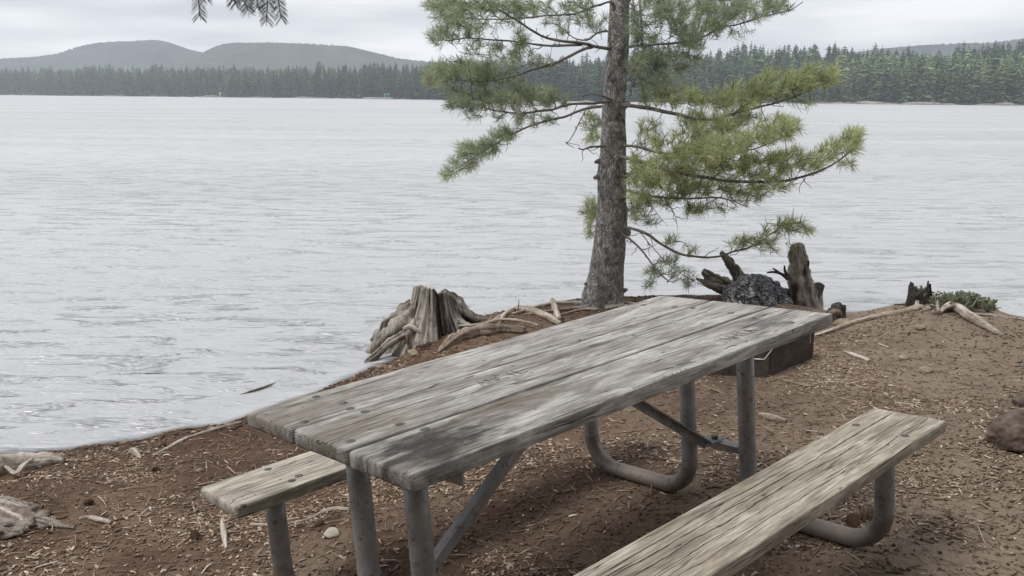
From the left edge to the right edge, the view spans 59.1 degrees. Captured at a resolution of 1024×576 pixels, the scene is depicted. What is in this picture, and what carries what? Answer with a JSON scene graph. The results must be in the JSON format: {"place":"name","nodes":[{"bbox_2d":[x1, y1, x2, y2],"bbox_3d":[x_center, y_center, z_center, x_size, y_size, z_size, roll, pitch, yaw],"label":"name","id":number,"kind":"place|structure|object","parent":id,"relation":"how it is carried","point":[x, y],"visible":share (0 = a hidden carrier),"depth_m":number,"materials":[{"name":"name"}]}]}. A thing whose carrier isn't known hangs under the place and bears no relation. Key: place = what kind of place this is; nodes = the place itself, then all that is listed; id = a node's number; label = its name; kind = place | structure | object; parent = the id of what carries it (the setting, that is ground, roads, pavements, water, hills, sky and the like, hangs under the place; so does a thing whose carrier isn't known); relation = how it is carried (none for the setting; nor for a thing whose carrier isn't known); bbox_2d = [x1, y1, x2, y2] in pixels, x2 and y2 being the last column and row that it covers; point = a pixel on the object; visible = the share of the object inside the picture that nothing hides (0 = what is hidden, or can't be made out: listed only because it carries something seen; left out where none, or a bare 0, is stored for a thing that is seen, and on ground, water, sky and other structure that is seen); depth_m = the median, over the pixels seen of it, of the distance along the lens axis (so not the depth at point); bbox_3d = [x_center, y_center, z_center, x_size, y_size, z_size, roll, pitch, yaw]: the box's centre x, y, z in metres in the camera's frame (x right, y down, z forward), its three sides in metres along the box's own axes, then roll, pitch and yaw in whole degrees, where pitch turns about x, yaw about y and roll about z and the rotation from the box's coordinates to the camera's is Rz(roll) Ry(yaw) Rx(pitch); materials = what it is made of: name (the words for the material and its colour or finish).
{"place":"outdoors","nodes":[
{"label":"outdoors","id":0,"kind":"place"},
{"bbox_2d":[0,39,201,73],"bbox_3d":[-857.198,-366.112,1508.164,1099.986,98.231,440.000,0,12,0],"label":"hills","id":1,"kind":"structure","parent":0,"point":[142,56],"depth_m":1446.51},
{"bbox_2d":[165,42,432,74],"bbox_3d":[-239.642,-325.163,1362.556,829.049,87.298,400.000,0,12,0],"label":"hills","id":2,"kind":"structure","parent":0,"point":[263,56],"depth_m":1296.04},
{"bbox_2d":[0,95,1023,452],"bbox_3d":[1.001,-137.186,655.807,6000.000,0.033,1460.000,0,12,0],"label":"water","id":3,"kind":"structure","parent":0,"point":[168,263],"depth_m":11.99,"materials":[{"name":"liquid"}]},
{"bbox_2d":[240,382,275,394],"bbox_3d":[-1.538,0.612,5.499,0.036,0.018,0.304,8,14,32],"label":"floating stick","id":4,"kind":"object","parent":3,"relation":"on","point":[256,389],"visible":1,"depth_m":5.47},
{"bbox_2d":[0,294,1023,575],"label":"ground","id":5,"kind":"structure","parent":0,"point":[644,524],"depth_m":3.60,"materials":[{"name":"brown soil"}]},
{"bbox_2d":[4,457,33,474],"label":"exposed root","id":6,"kind":"object","parent":5,"relation":"on","point":[20,467],"visible":1,"depth_m":4.00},
{"bbox_2d":[0,495,42,507],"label":"exposed root","id":7,"kind":"object","parent":5,"relation":"on","point":[22,501],"visible":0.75,"depth_m":3.59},
{"bbox_2d":[0,497,52,539],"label":"weathered stump","id":8,"kind":"object","parent":5,"relation":"on","point":[17,518],"visible":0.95,"depth_m":3.44,"materials":[{"name":"wood"}]},
{"bbox_2d":[0,451,63,475],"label":"driftwood log","id":9,"kind":"object","parent":5,"relation":"on","point":[15,461],"visible":0.77,"depth_m":4.12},
{"bbox_2d":[34,561,56,568],"bbox_3d":[-1.648,0.980,3.197,0.086,0.013,0.013,-6,14,-29],"label":"stick","id":10,"kind":"object","parent":5,"relation":"on","point":[43,565],"visible":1,"depth_m":3.19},
{"bbox_2d":[34,513,75,529],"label":"exposed root","id":11,"kind":"object","parent":5,"relation":"on","point":[55,523],"visible":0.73,"depth_m":3.45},
{"bbox_2d":[82,497,94,505],"bbox_3d":[-1.703,0.863,3.637,0.046,0.042,0.043,0,12,0],"label":"pine cone","id":12,"kind":"object","parent":5,"relation":"on","point":[89,501],"visible":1,"depth_m":3.63,"materials":[{"name":"plant"}]},
{"bbox_2d":[79,515,111,524],"bbox_3d":[-1.619,0.901,3.512,0.136,0.030,0.033,3,12,12],"label":"stick","id":13,"kind":"object","parent":5,"relation":"on","point":[98,519],"visible":1,"depth_m":3.50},
{"bbox_2d":[129,447,141,459],"bbox_3d":[-1.812,0.790,4.346,0.043,0.045,0.155,-11,17,-43],"label":"wood knot","id":14,"kind":"object","parent":5,"relation":"on","point":[135,451],"visible":0.99,"depth_m":4.32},
{"bbox_2d":[151,466,161,471],"bbox_3d":[-1.620,0.832,4.125,0.050,0.040,0.041,0,12,0],"label":"pine cone","id":15,"kind":"object","parent":5,"relation":"on","point":[156,469],"visible":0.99,"depth_m":4.12,"materials":[{"name":"plant"}]},
{"bbox_2d":[158,441,166,447],"bbox_3d":[-1.726,0.777,4.463,0.043,0.042,0.045,0,12,0],"label":"pine cone","id":16,"kind":"object","parent":5,"relation":"on","point":[164,444],"visible":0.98,"depth_m":4.46,"materials":[{"name":"plant"}]},
{"bbox_2d":[151,436,188,456],"bbox_3d":[-1.681,0.780,4.442,0.022,0.022,0.265,5,13,19],"label":"exposed root","id":17,"kind":"object","parent":5,"relation":"on","point":[175,443],"visible":1,"depth_m":4.45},
{"bbox_2d":[189,530,200,539],"bbox_3d":[-1.177,0.921,3.350,0.045,0.045,0.050,0,12,0],"label":"pine cone","id":18,"kind":"object","parent":5,"relation":"on","point":[194,535],"visible":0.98,"depth_m":3.34,"materials":[{"name":"plant"}]},
{"bbox_2d":[189,421,240,437],"bbox_3d":[-1.528,0.728,4.649,0.284,0.032,0.026,-9,15,-38],"label":"exposed root","id":19,"kind":"object","parent":5,"relation":"on","point":[215,428],"visible":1,"depth_m":4.64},
{"bbox_2d":[220,518,226,548],"bbox_3d":[-1.084,0.916,3.393,0.025,0.041,0.320,-4,13,-20],"label":"wood splinter","id":20,"kind":"object","parent":5,"relation":"on","point":[223,530],"visible":1,"depth_m":3.35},
{"bbox_2d":[191,0,288,26],"bbox_3d":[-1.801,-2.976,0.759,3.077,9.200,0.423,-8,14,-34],"label":"pine branch","id":21,"kind":"object","parent":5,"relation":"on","point":[259,6],"visible":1,"depth_m":1.97,"materials":[{"name":"green plant"}]},
{"bbox_2d":[250,506,349,525],"bbox_3d":[-0.807,0.885,3.467,0.379,0.032,0.087,-4,13,-22],"label":"exposed root","id":22,"kind":"object","parent":5,"relation":"on","point":[324,511],"visible":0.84,"depth_m":3.48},
{"bbox_2d":[314,518,324,526],"bbox_3d":[-0.722,0.883,3.392,0.040,0.040,0.040,0,12,0],"label":"pine cone","id":23,"kind":"object","parent":5,"relation":"on","point":[319,522],"visible":1,"depth_m":3.38,"materials":[{"name":"plant"}]},
{"bbox_2d":[323,527,339,538],"bbox_3d":[-0.658,0.895,3.293,0.059,0.036,0.078,-3,12,-16],"label":"rock","id":24,"kind":"object","parent":5,"relation":"on","point":[331,532],"visible":0.99,"depth_m":3.27,"materials":[{"name":"stone"}]},
{"bbox_2d":[30,295,658,454],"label":"waterline pebbles","id":25,"kind":"object","parent":5,"relation":"on","point":[200,428],"visible":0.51,"depth_m":4.71,"materials":[{"name":"brown stone"}]},
{"bbox_2d":[407,349,418,354],"bbox_3d":[-0.650,0.426,5.939,0.060,0.039,0.124,-7,14,-32],"label":"rock","id":26,"kind":"object","parent":5,"relation":"on","point":[413,351],"visible":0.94,"depth_m":5.92,"materials":[{"name":"beige stone"}]},
{"bbox_2d":[364,285,491,365],"bbox_3d":[-0.589,0.297,6.346,1.149,0.661,0.860,4,12,17],"label":"tree stump","id":27,"kind":"object","parent":5,"relation":"on","point":[425,315],"visible":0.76,"depth_m":6.22,"materials":[{"name":"grey wood"}]},
{"bbox_2d":[437,323,525,352],"bbox_3d":[-0.228,0.318,6.112,0.680,0.133,0.198,-6,13,-27],"label":"exposed root","id":28,"kind":"object","parent":5,"relation":"on","point":[464,333],"visible":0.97,"depth_m":6.12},
{"bbox_2d":[458,318,538,326],"bbox_3d":[-0.092,0.244,6.263,0.558,0.050,0.134,0,12,0],"label":"exposed root","id":29,"kind":"object","parent":5,"relation":"on","point":[502,319],"visible":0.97,"depth_m":6.27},
{"bbox_2d":[0,295,1023,575],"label":"wood chips","id":30,"kind":"object","parent":5,"relation":"on","point":[532,463],"visible":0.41,"depth_m":3.58,"materials":[{"name":"wood"}]},
{"bbox_2d":[0,295,1023,575],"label":"bark flakes","id":31,"kind":"object","parent":5,"relation":"on","point":[554,483],"visible":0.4,"depth_m":3.56,"materials":[{"name":"brown wood"}]},
{"bbox_2d":[0,295,1023,575],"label":"fine twigs","id":32,"kind":"object","parent":5,"relation":"on","point":[524,553],"visible":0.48,"depth_m":3.59,"materials":[{"name":"brown wood"}]},
{"bbox_2d":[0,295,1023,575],"bbox_3d":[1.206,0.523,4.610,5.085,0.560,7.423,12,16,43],"label":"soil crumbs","id":33,"kind":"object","parent":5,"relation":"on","point":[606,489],"visible":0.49,"depth_m":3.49,"materials":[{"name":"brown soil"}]},
{"bbox_2d":[0,295,1023,575],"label":"dry needles","id":34,"kind":"object","parent":5,"relation":"on","point":[548,535],"visible":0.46,"depth_m":3.53,"materials":[{"name":"brown plant"}]},
{"bbox_2d":[498,305,561,324],"bbox_3d":[0.123,0.186,6.515,0.455,0.084,0.482,0,12,0],"label":"exposed root","id":35,"kind":"object","parent":5,"relation":"on","point":[543,315],"visible":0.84,"depth_m":6.48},
{"bbox_2d":[530,493,554,524],"bbox_3d":[0.124,0.836,3.424,0.019,0.018,0.266,5,13,21],"label":"twig","id":36,"kind":"object","parent":5,"relation":"on","point":[544,510],"visible":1,"depth_m":3.41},
{"bbox_2d":[550,298,562,320],"bbox_3d":[0.315,0.164,6.497,0.057,0.117,0.330,-1,12,-6],"label":"root stub","id":37,"kind":"object","parent":5,"relation":"on","point":[556,313],"visible":0.95,"depth_m":6.46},
{"bbox_2d":[201,296,945,575],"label":"picnic table","id":38,"kind":"object","parent":5,"relation":"on","point":[414,432],"visible":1,"depth_m":2.48,"materials":[{"name":"wood"}]},
{"bbox_2d":[416,0,872,314],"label":"pine tree","id":39,"kind":"object","parent":5,"relation":"on","point":[609,211],"visible":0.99,"depth_m":6.32,"materials":[{"name":"green plant"}]},
{"bbox_2d":[702,384,733,397],"bbox_3d":[1.076,0.537,4.703,0.014,0.023,0.296,-5,13,-23],"label":"twig","id":40,"kind":"object","parent":5,"relation":"on","point":[719,391],"visible":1,"depth_m":4.68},
{"bbox_2d":[696,251,744,295],"bbox_3d":[1.586,-0.054,6.769,0.558,0.454,0.228,-4,13,-20],"label":"driftwood stump","id":41,"kind":"object","parent":5,"relation":"on","point":[716,283],"visible":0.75,"depth_m":6.70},
{"bbox_2d":[722,273,793,306],"bbox_3d":[1.890,0.170,6.749,0.452,0.611,0.969,11,16,42],"label":"charred log","id":42,"kind":"object","parent":5,"relation":"on","point":[758,289],"visible":0.33,"depth_m":6.44,"materials":[{"name":"brown wood"}]},
{"bbox_2d":[707,332,814,376],"bbox_3d":[1.401,0.369,5.117,0.360,0.228,0.638,11,16,41],"label":"fire ring","id":43,"kind":"object","parent":5,"relation":"on","point":[779,358],"visible":0.37,"depth_m":4.97,"materials":[{"name":"metal"}]},
{"bbox_2d":[758,412,786,423],"bbox_3d":[1.211,0.606,4.217,0.041,0.045,0.163,-7,14,-32],"label":"stick","id":44,"kind":"object","parent":5,"relation":"on","point":[772,417],"visible":0.99,"depth_m":4.19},
{"bbox_2d":[767,242,821,309],"bbox_3d":[2.134,-0.024,6.746,0.443,0.643,0.306,4,13,19],"label":"dead snag","id":45,"kind":"object","parent":5,"relation":"on","point":[803,290],"visible":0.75,"depth_m":6.65,"materials":[{"name":"brown wood"}]},
{"bbox_2d":[781,379,815,386],"bbox_3d":[1.488,0.498,4.719,0.044,0.038,0.214,-8,15,-35],"label":"stick","id":46,"kind":"object","parent":5,"relation":"on","point":[798,383],"visible":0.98,"depth_m":4.70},
{"bbox_2d":[814,282,824,309],"bbox_3d":[2.395,0.132,7.109,0.144,0.358,0.140,-11,16,-42],"label":"post stump","id":47,"kind":"object","parent":5,"relation":"on","point":[819,286],"visible":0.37,"depth_m":7.05,"materials":[{"name":"grey wood"}]},
{"bbox_2d":[812,381,838,384],"bbox_3d":[1.627,0.491,4.699,0.143,0.020,0.029,-1,12,-8],"label":"stick","id":48,"kind":"object","parent":5,"relation":"on","point":[825,382],"visible":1,"depth_m":4.70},
{"bbox_2d":[826,302,845,321],"bbox_3d":[2.110,0.166,5.878,0.149,0.137,0.188,0,12,0],"label":"burnt chunk","id":49,"kind":"object","parent":5,"relation":"on","point":[836,310],"visible":0.72,"depth_m":5.86,"materials":[{"name":"brown wood"}]},
{"bbox_2d":[829,548,853,554],"bbox_3d":[1.065,0.852,2.922,0.092,0.011,0.008,-3,13,-17],"label":"wood splinter","id":50,"kind":"object","parent":5,"relation":"on","point":[842,551],"visible":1,"depth_m":2.92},
{"bbox_2d":[833,318,850,325],"bbox_3d":[2.120,0.226,5.792,0.124,0.064,0.099,0,12,0],"label":"rock","id":51,"kind":"object","parent":5,"relation":"on","point":[837,322],"visible":0.66,"depth_m":5.77,"materials":[{"name":"beige stone"}]},
{"bbox_2d":[844,513,861,527],"bbox_3d":[1.171,0.802,3.096,0.059,0.059,0.063,0,12,0],"label":"pine cone","id":52,"kind":"object","parent":5,"relation":"on","point":[851,519],"visible":0.93,"depth_m":3.09,"materials":[{"name":"plant"}]},
{"bbox_2d":[843,350,870,361],"bbox_3d":[1.969,0.385,5.161,0.034,0.032,0.250,-2,12,-13],"label":"stick","id":53,"kind":"object","parent":5,"relation":"on","point":[862,357],"visible":1,"depth_m":5.14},
{"bbox_2d":[856,505,873,522],"bbox_3d":[1.235,0.792,3.141,0.087,0.074,0.076,0,12,0],"label":"pine cone","id":54,"kind":"object","parent":5,"relation":"on","point":[867,513],"visible":0.52,"depth_m":3.12,"materials":[{"name":"plant"}]},
{"bbox_2d":[814,304,923,336],"bbox_3d":[2.204,0.198,5.669,0.686,0.230,0.121,1,12,2],"label":"exposed root","id":55,"kind":"object","parent":5,"relation":"on","point":[871,317],"visible":0.98,"depth_m":5.66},
{"bbox_2d":[898,355,908,359],"bbox_3d":[2.191,0.388,5.052,0.056,0.026,0.072,2,12,8],"label":"rock","id":56,"kind":"object","parent":5,"relation":"on","point":[902,357],"visible":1,"depth_m":5.03,"materials":[{"name":"beige stone"}]},
{"bbox_2d":[914,300,918,310],"bbox_3d":[2.519,0.104,5.621,0.029,0.065,0.124,5,13,22],"label":"root stub","id":57,"kind":"object","parent":5,"relation":"on","point":[916,307],"visible":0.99,"depth_m":5.58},
{"bbox_2d":[905,281,931,306],"bbox_3d":[2.562,0.088,5.704,0.164,0.273,0.165,0,12,0],"label":"burnt stump","id":58,"kind":"object","parent":5,"relation":"on","point":[919,297],"visible":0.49,"depth_m":5.65,"materials":[{"name":"brown wood"}]},
{"bbox_2d":[914,324,925,329],"bbox_3d":[2.416,0.233,5.354,0.070,0.039,0.056,-5,13,-24],"label":"rock","id":59,"kind":"object","parent":5,"relation":"on","point":[919,326],"visible":1,"depth_m":5.33,"materials":[{"name":"beige stone"}]},
{"bbox_2d":[910,285,934,302],"bbox_3d":[2.623,0.115,5.822,0.248,0.295,0.550,7,14,29],"label":"shrub","id":60,"kind":"object","parent":5,"relation":"on","point":[920,291],"visible":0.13,"depth_m":5.71,"materials":[{"name":"green plant"}]},
{"bbox_2d":[918,366,933,372],"bbox_3d":[2.204,0.438,4.819,0.073,0.041,0.082,-11,16,-42],"label":"rock","id":61,"kind":"object","parent":5,"relation":"on","point":[924,369],"visible":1,"depth_m":4.79,"materials":[{"name":"beige stone"}]},
{"bbox_2d":[922,304,933,310],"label":"exposed root","id":62,"kind":"object","parent":5,"relation":"on","point":[926,308],"visible":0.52,"depth_m":5.53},
{"bbox_2d":[932,296,941,314],"bbox_3d":[2.593,0.107,5.492,0.055,0.104,0.172,7,14,29],"label":"root stub","id":63,"kind":"object","parent":5,"relation":"on","point":[936,310],"visible":0.77,"depth_m":5.44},
{"bbox_2d":[927,289,1001,312],"bbox_3d":[2.841,0.132,5.631,0.451,0.295,0.692,7,13,27],"label":"shrub","id":64,"kind":"object","parent":5,"relation":"on","point":[968,298],"visible":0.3,"depth_m":5.47,"materials":[{"name":"green plant"}]},
{"bbox_2d":[940,301,1002,335],"bbox_3d":[2.726,0.174,5.335,0.118,0.136,0.397,-8,14,-34],"label":"exposed root","id":65,"kind":"object","parent":5,"relation":"on","point":[964,312],"visible":0.99,"depth_m":5.30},
{"bbox_2d":[972,488,1023,490],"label":"twig","id":66,"kind":"object","parent":5,"relation":"on","point":[990,488],"visible":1,"depth_m":3.27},
{"bbox_2d":[974,312,1023,320],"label":"fallen pole","id":67,"kind":"object","parent":5,"relation":"on","point":[998,315],"visible":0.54,"depth_m":5.38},
{"bbox_2d":[985,409,1023,453],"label":"boulder","id":68,"kind":"object","parent":5,"relation":"on","point":[1005,431],"visible":0.84,"depth_m":3.52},
{"bbox_2d":[1012,392,1023,406],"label":"rock","id":69,"kind":"object","parent":5,"relation":"on","point":[1018,399],"visible":0.82,"depth_m":4.13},
{"bbox_2d":[0,92,1023,105],"bbox_3d":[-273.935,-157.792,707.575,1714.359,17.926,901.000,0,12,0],"label":"shore","id":70,"kind":"structure","parent":0,"point":[854,101],"depth_m":371.21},
{"bbox_2d":[201,95,228,96],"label":"gravel bar","id":71,"kind":"object","parent":70,"relation":"on","point":[214,96],"visible":0.43,"depth_m":566.08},
{"bbox_2d":[0,39,1023,104],"bbox_3d":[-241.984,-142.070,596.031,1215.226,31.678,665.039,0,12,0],"label":"forest","id":72,"kind":"object","parent":70,"relation":"on","point":[577,81],"visible":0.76,"depth_m":440.87,"materials":[{"name":"green plant"}]},
{"bbox_2d":[675,76,681,97],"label":"conifer tree","id":73,"kind":"object","parent":70,"relation":"on","point":[679,84],"visible":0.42,"depth_m":351.76,"materials":[{"name":"green plant"}]},
{"bbox_2d":[690,74,694,89],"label":"conifer tree","id":74,"kind":"object","parent":70,"relation":"on","point":[691,85],"visible":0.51,"depth_m":351.00,"materials":[{"name":"green plant"}]},
{"bbox_2d":[702,74,708,93],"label":"conifer tree","id":75,"kind":"object","parent":70,"relation":"on","point":[704,84],"visible":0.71,"depth_m":351.63,"materials":[{"name":"green plant"}]},
{"bbox_2d":[829,79,838,100],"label":"conifer tree","id":76,"kind":"object","parent":70,"relation":"on","point":[834,94],"visible":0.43,"depth_m":343.19,"materials":[{"name":"green plant"}]},
{"bbox_2d":[846,75,853,101],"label":"conifer tree","id":77,"kind":"object","parent":70,"relation":"on","point":[849,91],"visible":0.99,"depth_m":340.09,"materials":[{"name":"green plant"}]},
{"bbox_2d":[852,74,863,101],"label":"conifer tree","id":78,"kind":"object","parent":70,"relation":"on","point":[857,91],"visible":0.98,"depth_m":340.48,"materials":[{"name":"green plant"}]},
{"bbox_2d":[859,72,867,99],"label":"conifer tree","id":79,"kind":"object","parent":70,"relation":"on","point":[863,93],"visible":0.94,"depth_m":341.19,"materials":[{"name":"green plant"}]},
{"bbox_2d":[853,101,884,103],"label":"gravel bar","id":80,"kind":"object","parent":70,"relation":"on","point":[868,102],"visible":0.55,"depth_m":327.64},
{"bbox_2d":[864,66,876,100],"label":"conifer tree","id":81,"kind":"object","parent":70,"relation":"on","point":[870,84],"visible":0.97,"depth_m":336.12,"materials":[{"name":"green plant"}]},
{"bbox_2d":[867,61,885,100],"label":"conifer tree","id":82,"kind":"object","parent":70,"relation":"on","point":[878,83],"visible":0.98,"depth_m":334.69,"materials":[{"name":"green plant"}]},
{"bbox_2d":[879,64,886,96],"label":"conifer tree","id":83,"kind":"object","parent":70,"relation":"on","point":[882,78],"visible":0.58,"depth_m":336.99,"materials":[{"name":"green plant"}]},
{"bbox_2d":[881,68,896,101],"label":"conifer tree","id":84,"kind":"object","parent":70,"relation":"on","point":[889,87],"visible":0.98,"depth_m":333.09,"materials":[{"name":"green plant"}]},
{"bbox_2d":[890,65,898,98],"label":"conifer tree","id":85,"kind":"object","parent":70,"relation":"on","point":[894,81],"visible":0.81,"depth_m":335.06,"materials":[{"name":"green plant"}]},
{"bbox_2d":[894,67,902,100],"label":"conifer tree","id":86,"kind":"object","parent":70,"relation":"on","point":[899,83],"visible":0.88,"depth_m":334.63,"materials":[{"name":"green plant"}]},
{"bbox_2d":[898,62,914,101],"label":"conifer tree","id":87,"kind":"object","parent":70,"relation":"on","point":[908,81],"visible":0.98,"depth_m":330.00,"materials":[{"name":"green plant"}]},
{"bbox_2d":[908,77,916,100],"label":"conifer tree","id":88,"kind":"object","parent":70,"relation":"on","point":[912,91],"visible":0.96,"depth_m":330.18,"materials":[{"name":"green plant"}]},
{"bbox_2d":[915,78,922,100],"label":"conifer tree","id":89,"kind":"object","parent":70,"relation":"on","point":[918,91],"visible":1,"depth_m":327.95,"materials":[{"name":"green plant"}]},
{"bbox_2d":[899,102,944,104],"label":"gravel bar","id":90,"kind":"object","parent":70,"relation":"on","point":[922,103],"visible":0.56,"depth_m":318.61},
{"bbox_2d":[916,64,930,101],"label":"conifer tree","id":91,"kind":"object","parent":70,"relation":"on","point":[924,84],"visible":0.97,"depth_m":327.10,"materials":[{"name":"green plant"}]},
{"bbox_2d":[925,62,936,101],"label":"conifer tree","id":92,"kind":"object","parent":70,"relation":"on","point":[932,93],"visible":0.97,"depth_m":327.38,"materials":[{"name":"green plant"}]},
{"bbox_2d":[934,67,944,101],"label":"conifer tree","id":93,"kind":"object","parent":70,"relation":"on","point":[939,91],"visible":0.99,"depth_m":327.16,"materials":[{"name":"green plant"}]},
{"bbox_2d":[939,71,951,102],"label":"conifer tree","id":94,"kind":"object","parent":70,"relation":"on","point":[946,91],"visible":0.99,"depth_m":324.08,"materials":[{"name":"green plant"}]},
{"bbox_2d":[948,70,955,101],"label":"conifer tree","id":95,"kind":"object","parent":70,"relation":"on","point":[952,82],"visible":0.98,"depth_m":323.64,"materials":[{"name":"green plant"}]},
{"bbox_2d":[955,67,966,98],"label":"conifer tree","id":96,"kind":"object","parent":70,"relation":"on","point":[962,82],"visible":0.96,"depth_m":321.89,"materials":[{"name":"green plant"}]},
{"bbox_2d":[962,61,973,100],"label":"conifer tree","id":97,"kind":"object","parent":70,"relation":"on","point":[968,84],"visible":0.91,"depth_m":319.90,"materials":[{"name":"green plant"}]},
{"bbox_2d":[967,69,980,100],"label":"conifer tree","id":98,"kind":"object","parent":70,"relation":"on","point":[973,90],"visible":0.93,"depth_m":319.32,"materials":[{"name":"green plant"}]},
{"bbox_2d":[974,66,984,101],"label":"conifer tree","id":99,"kind":"object","parent":70,"relation":"on","point":[981,81],"visible":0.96,"depth_m":319.45,"materials":[{"name":"green plant"}]},
{"bbox_2d":[979,73,990,101],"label":"conifer tree","id":100,"kind":"object","parent":70,"relation":"on","point":[984,93],"visible":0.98,"depth_m":317.32,"materials":[{"name":"green plant"}]},
{"bbox_2d":[987,71,996,101],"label":"conifer tree","id":101,"kind":"object","parent":70,"relation":"on","point":[991,91],"visible":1,"depth_m":316.89,"materials":[{"name":"green plant"}]},
{"bbox_2d":[992,65,1001,99],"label":"conifer tree","id":102,"kind":"object","parent":70,"relation":"on","point":[995,82],"visible":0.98,"depth_m":316.56,"materials":[{"name":"green plant"}]},
{"bbox_2d":[993,60,1014,101],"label":"conifer tree","id":103,"kind":"object","parent":70,"relation":"on","point":[1003,81],"visible":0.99,"depth_m":314.08,"materials":[{"name":"green plant"}]},
{"bbox_2d":[994,102,1015,105],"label":"gravel bar","id":104,"kind":"object","parent":70,"relation":"on","point":[1008,103],"visible":0.46,"depth_m":304.84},
{"bbox_2d":[1005,71,1012,100],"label":"conifer tree","id":105,"kind":"object","parent":70,"relation":"on","point":[1009,87],"visible":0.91,"depth_m":315.66,"materials":[{"name":"green plant"}]},
{"bbox_2d":[1009,72,1018,98],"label":"conifer tree","id":106,"kind":"object","parent":70,"relation":"on","point":[1015,83],"visible":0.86,"depth_m":314.93,"materials":[{"name":"green plant"}]},
{"bbox_2d":[1011,66,1023,100],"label":"conifer tree","id":107,"kind":"object","parent":70,"relation":"on","point":[1018,86],"visible":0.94,"depth_m":311.25,"materials":[{"name":"green plant"}]},
{"bbox_2d":[0,0,1023,67],"label":"sky","id":108,"kind":"structure","parent":0,"point":[28,28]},
{"bbox_2d":[821,38,1023,60],"bbox_3d":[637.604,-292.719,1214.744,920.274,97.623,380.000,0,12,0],"label":"hills","id":109,"kind":"structure","parent":0,"point":[943,48],"depth_m":1190.29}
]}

